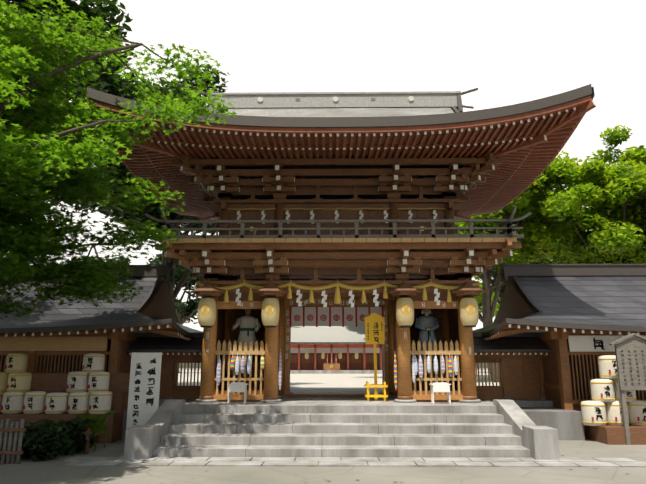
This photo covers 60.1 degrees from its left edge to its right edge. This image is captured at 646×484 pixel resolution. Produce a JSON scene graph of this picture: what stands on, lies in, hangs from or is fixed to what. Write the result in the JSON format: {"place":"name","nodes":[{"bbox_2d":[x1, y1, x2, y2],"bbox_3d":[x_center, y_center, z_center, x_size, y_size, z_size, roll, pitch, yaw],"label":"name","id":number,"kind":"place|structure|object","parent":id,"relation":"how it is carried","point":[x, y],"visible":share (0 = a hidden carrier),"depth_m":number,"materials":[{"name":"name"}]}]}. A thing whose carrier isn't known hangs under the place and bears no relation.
{"place":"outdoors","nodes":[
{"label":"outdoors","id":0,"kind":"place"},
{"bbox_2d":[0,0,236,319],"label":"maple","id":1,"kind":"object","parent":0,"point":[23,219],"depth_m":11.83,"materials":[{"name":"green plant"}]},
{"bbox_2d":[0,368,645,483],"bbox_3d":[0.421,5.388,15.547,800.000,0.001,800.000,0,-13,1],"label":"ground","id":2,"kind":"structure","parent":0,"point":[26,470],"depth_m":10.05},
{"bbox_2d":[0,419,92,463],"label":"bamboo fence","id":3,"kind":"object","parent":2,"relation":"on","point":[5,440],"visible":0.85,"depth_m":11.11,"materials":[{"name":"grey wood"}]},
{"bbox_2d":[1,417,99,460],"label":"shrubs","id":4,"kind":"object","parent":2,"relation":"on","point":[44,441],"visible":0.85,"depth_m":11.88,"materials":[{"name":"green plant"}]},
{"bbox_2d":[0,353,129,442],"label":"sake barrels","id":5,"kind":"object","parent":2,"relation":"on","point":[92,388],"visible":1,"depth_m":14.75,"materials":[{"name":"white wood"}]},
{"bbox_2d":[21,410,115,459],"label":"shrub stems","id":6,"kind":"object","parent":2,"relation":"on","point":[100,427],"visible":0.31,"depth_m":12.72,"materials":[{"name":"green plant"}]},
{"bbox_2d":[0,0,138,142],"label":"tree","id":7,"kind":"object","parent":2,"relation":"on","point":[103,82],"depth_m":21.26,"materials":[{"name":"green plant"}]},
{"bbox_2d":[0,264,202,427],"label":"building","id":8,"kind":"structure","parent":2,"relation":"on","point":[55,338],"depth_m":15.82,"materials":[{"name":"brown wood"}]},
{"bbox_2d":[126,353,161,427],"bbox_3d":[-4.463,3.890,13.918,0.760,2.220,0.099,0,-13,1],"label":"white sign","id":9,"kind":"object","parent":2,"relation":"on","point":[144,389],"visible":1,"depth_m":13.93,"materials":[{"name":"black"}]},
{"bbox_2d":[66,62,228,301],"bbox_3d":[-7.525,-0.648,27.037,10.273,16.964,11.420,0,-13,1],"label":"tree","id":10,"kind":"object","parent":2,"relation":"on","point":[155,212],"depth_m":26.22,"materials":[{"name":"green plant"}]},
{"bbox_2d":[178,370,498,388],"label":"court","id":11,"kind":"object","parent":2,"relation":"on","point":[328,380],"visible":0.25,"depth_m":39.27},
{"bbox_2d":[68,254,131,264],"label":"tree","id":12,"kind":"object","parent":11,"relation":"on","point":[114,260],"visible":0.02,"depth_m":79.02,"materials":[{"name":"green plant"}]},
{"bbox_2d":[146,253,201,372],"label":"tree","id":13,"kind":"object","parent":11,"relation":"on","point":[179,272],"depth_m":80.20,"materials":[{"name":"green plant"}]},
{"bbox_2d":[290,323,476,376],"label":"hall","id":14,"kind":"structure","parent":11,"relation":"on","point":[331,349],"depth_m":78.32,"materials":[{"name":"white paint"}]},
{"bbox_2d":[474,284,497,316],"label":"tree","id":15,"kind":"object","parent":11,"relation":"on","point":[478,299],"depth_m":83.06,"materials":[{"name":"green plant"}]},
{"bbox_2d":[473,272,503,316],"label":"tree","id":16,"kind":"object","parent":11,"relation":"on","point":[478,278],"depth_m":88.06,"materials":[{"name":"green plant"}]},
{"bbox_2d":[121,389,584,459],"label":"stone staircase","id":17,"kind":"structure","parent":2,"relation":"on","point":[355,427],"depth_m":12.96,"materials":[{"name":"stone"}]},
{"bbox_2d":[126,333,202,398],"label":"roofed wall","id":18,"kind":"structure","parent":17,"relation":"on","point":[174,351],"depth_m":17.04,"materials":[{"name":"brown wood"}]},
{"bbox_2d":[227,382,247,403],"bbox_3d":[-2.336,4.116,15.225,0.540,0.545,0.327,0,-13,1],"label":"table","id":19,"kind":"object","parent":17,"relation":"on","point":[237,386],"visible":1,"depth_m":15.10,"materials":[{"name":"white wood"}]},
{"bbox_2d":[155,240,521,402],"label":"gate","id":20,"kind":"structure","parent":17,"relation":"on","point":[454,335],"depth_m":16.10,"materials":[{"name":"wood"}]},
{"bbox_2d":[190,278,225,327],"bbox_3d":[-3.285,1.729,15.908,1.040,1.400,0.970,0,-13,1],"label":"lantern","id":21,"kind":"object","parent":20,"relation":"attached to","point":[208,292],"visible":1,"depth_m":15.64,"materials":[{"name":"beige paper"}]},
{"bbox_2d":[227,309,262,389],"bbox_3d":[-2.363,3.220,17.343,1.050,2.610,0.900,0,-13,1],"label":"statue","id":22,"kind":"object","parent":20,"relation":"on","point":[247,324],"visible":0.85,"depth_m":17.27,"materials":[{"name":"grey wood"}]},
{"bbox_2d":[253,278,288,327],"bbox_3d":[-1.485,1.724,15.886,1.040,1.400,0.970,0,-13,1],"label":"lantern","id":23,"kind":"object","parent":20,"relation":"attached to","point":[270,291],"visible":1,"depth_m":15.62,"materials":[{"name":"beige paper"}]},
{"bbox_2d":[288,306,384,326],"bbox_3d":[0.448,2.461,18.433,3.200,0.685,0.042,0,-13,1],"label":"curtain","id":24,"kind":"object","parent":20,"relation":"attached to","point":[317,316],"visible":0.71,"depth_m":18.44,"materials":[{"name":"white fabric"}]},
{"bbox_2d":[216,349,457,389],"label":"paper crane garlands","id":25,"kind":"object","parent":20,"relation":"attached to","point":[416,366],"visible":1,"depth_m":15.81,"materials":[{"name":"multicoloured paper"}]},
{"bbox_2d":[196,208,479,307],"bbox_3d":[0.419,0.409,16.505,8.299,3.101,0.628,0,-13,1],"label":"shimenawa rope","id":26,"kind":"object","parent":20,"relation":"hanging from","point":[337,296],"visible":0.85,"depth_m":16.04,"materials":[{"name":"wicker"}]},
{"bbox_2d":[145,206,531,278],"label":"balcony","id":27,"kind":"structure","parent":20,"relation":"on","point":[494,236],"depth_m":15.63,"materials":[{"name":"brown wood"}]},
{"bbox_2d":[172,153,503,234],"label":"gate","id":28,"kind":"structure","parent":27,"relation":"on","point":[449,190],"depth_m":17.02,"materials":[{"name":"brown wood"}]},
{"bbox_2d":[84,84,595,219],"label":"gate roof","id":29,"kind":"structure","parent":28,"relation":"on","point":[526,141],"depth_m":15.84,"materials":[{"name":"red wood"}]},
{"bbox_2d":[386,278,421,327],"bbox_3d":[2.315,1.714,15.840,1.040,1.400,0.970,0,-13,1],"label":"lantern","id":30,"kind":"object","parent":20,"relation":"attached to","point":[404,291],"visible":1,"depth_m":15.58,"materials":[{"name":"beige paper"}]},
{"bbox_2d":[411,309,445,389],"bbox_3d":[3.236,3.205,17.275,1.050,2.610,0.900,0,-13,1],"label":"statue","id":31,"kind":"object","parent":20,"relation":"on","point":[426,325],"visible":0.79,"depth_m":17.18,"materials":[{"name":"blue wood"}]},
{"bbox_2d":[450,278,485,327],"bbox_3d":[4.115,1.709,15.818,1.040,1.400,0.970,0,-13,1],"label":"lantern","id":32,"kind":"object","parent":20,"relation":"attached to","point":[467,291],"visible":1,"depth_m":15.56,"materials":[{"name":"beige paper"}]},
{"bbox_2d":[364,312,387,400],"bbox_3d":[1.548,3.371,16.543,0.660,2.570,0.640,0,-13,1],"label":"yellow sign","id":33,"kind":"object","parent":17,"relation":"on","point":[374,328],"visible":1,"depth_m":16.59,"materials":[{"name":"orange"}]},
{"bbox_2d":[429,383,450,403],"bbox_3d":[3.193,4.101,15.158,0.540,0.545,0.327,0,-13,1],"label":"table","id":34,"kind":"object","parent":17,"relation":"on","point":[440,387],"visible":1,"depth_m":15.04,"materials":[{"name":"white wood"}]},
{"bbox_2d":[473,332,550,399],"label":"roofed wall","id":35,"kind":"structure","parent":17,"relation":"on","point":[517,358],"depth_m":16.93,"materials":[{"name":"brown wood"}]},
{"bbox_2d":[65,457,645,466],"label":"paving","id":36,"kind":"structure","parent":2,"relation":"on","point":[356,461],"depth_m":11.03,"materials":[{"name":"stone"}]},
{"bbox_2d":[455,150,601,381],"bbox_3d":[11.183,1.560,36.862,13.145,16.914,11.957,0,-13,1],"label":"tree","id":37,"kind":"object","parent":2,"relation":"on","point":[554,173],"depth_m":34.64,"materials":[{"name":"green plant"}]},
{"bbox_2d":[491,183,569,297],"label":"tree","id":38,"kind":"object","parent":2,"relation":"on","point":[493,273],"depth_m":51.28,"materials":[{"name":"green plant"}]},
{"bbox_2d":[473,263,645,444],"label":"building","id":39,"kind":"structure","parent":2,"relation":"on","point":[581,316],"depth_m":16.49,"materials":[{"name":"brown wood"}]},
{"bbox_2d":[580,355,645,425],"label":"sake barrels","id":40,"kind":"object","parent":39,"relation":"on","point":[597,411],"visible":0.77,"depth_m":14.35,"materials":[{"name":"wicker"}]},
{"bbox_2d":[517,148,645,263],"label":"tree","id":41,"kind":"object","parent":2,"relation":"on","point":[597,185],"depth_m":32.19,"materials":[{"name":"green plant"}]},
{"bbox_2d":[584,125,645,242],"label":"tree","id":42,"kind":"object","parent":2,"relation":"on","point":[614,135],"depth_m":37.08,"materials":[{"name":"green plant"}]},
{"bbox_2d":[609,333,645,444],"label":"notice board","id":43,"kind":"object","parent":2,"relation":"on","point":[630,354],"visible":1,"depth_m":14.03,"materials":[{"name":"grey wood"}]},
{"bbox_2d":[5,0,645,330],"bbox_3d":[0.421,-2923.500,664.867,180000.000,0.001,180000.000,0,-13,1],"label":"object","id":44,"kind":"object","parent":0,"point":[498,53],"depth_m":5419.55,"materials":[{"name":"white"}]},
{"bbox_2d":[179,363,487,367],"label":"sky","id":45,"kind":"structure","parent":0,"point":[179,363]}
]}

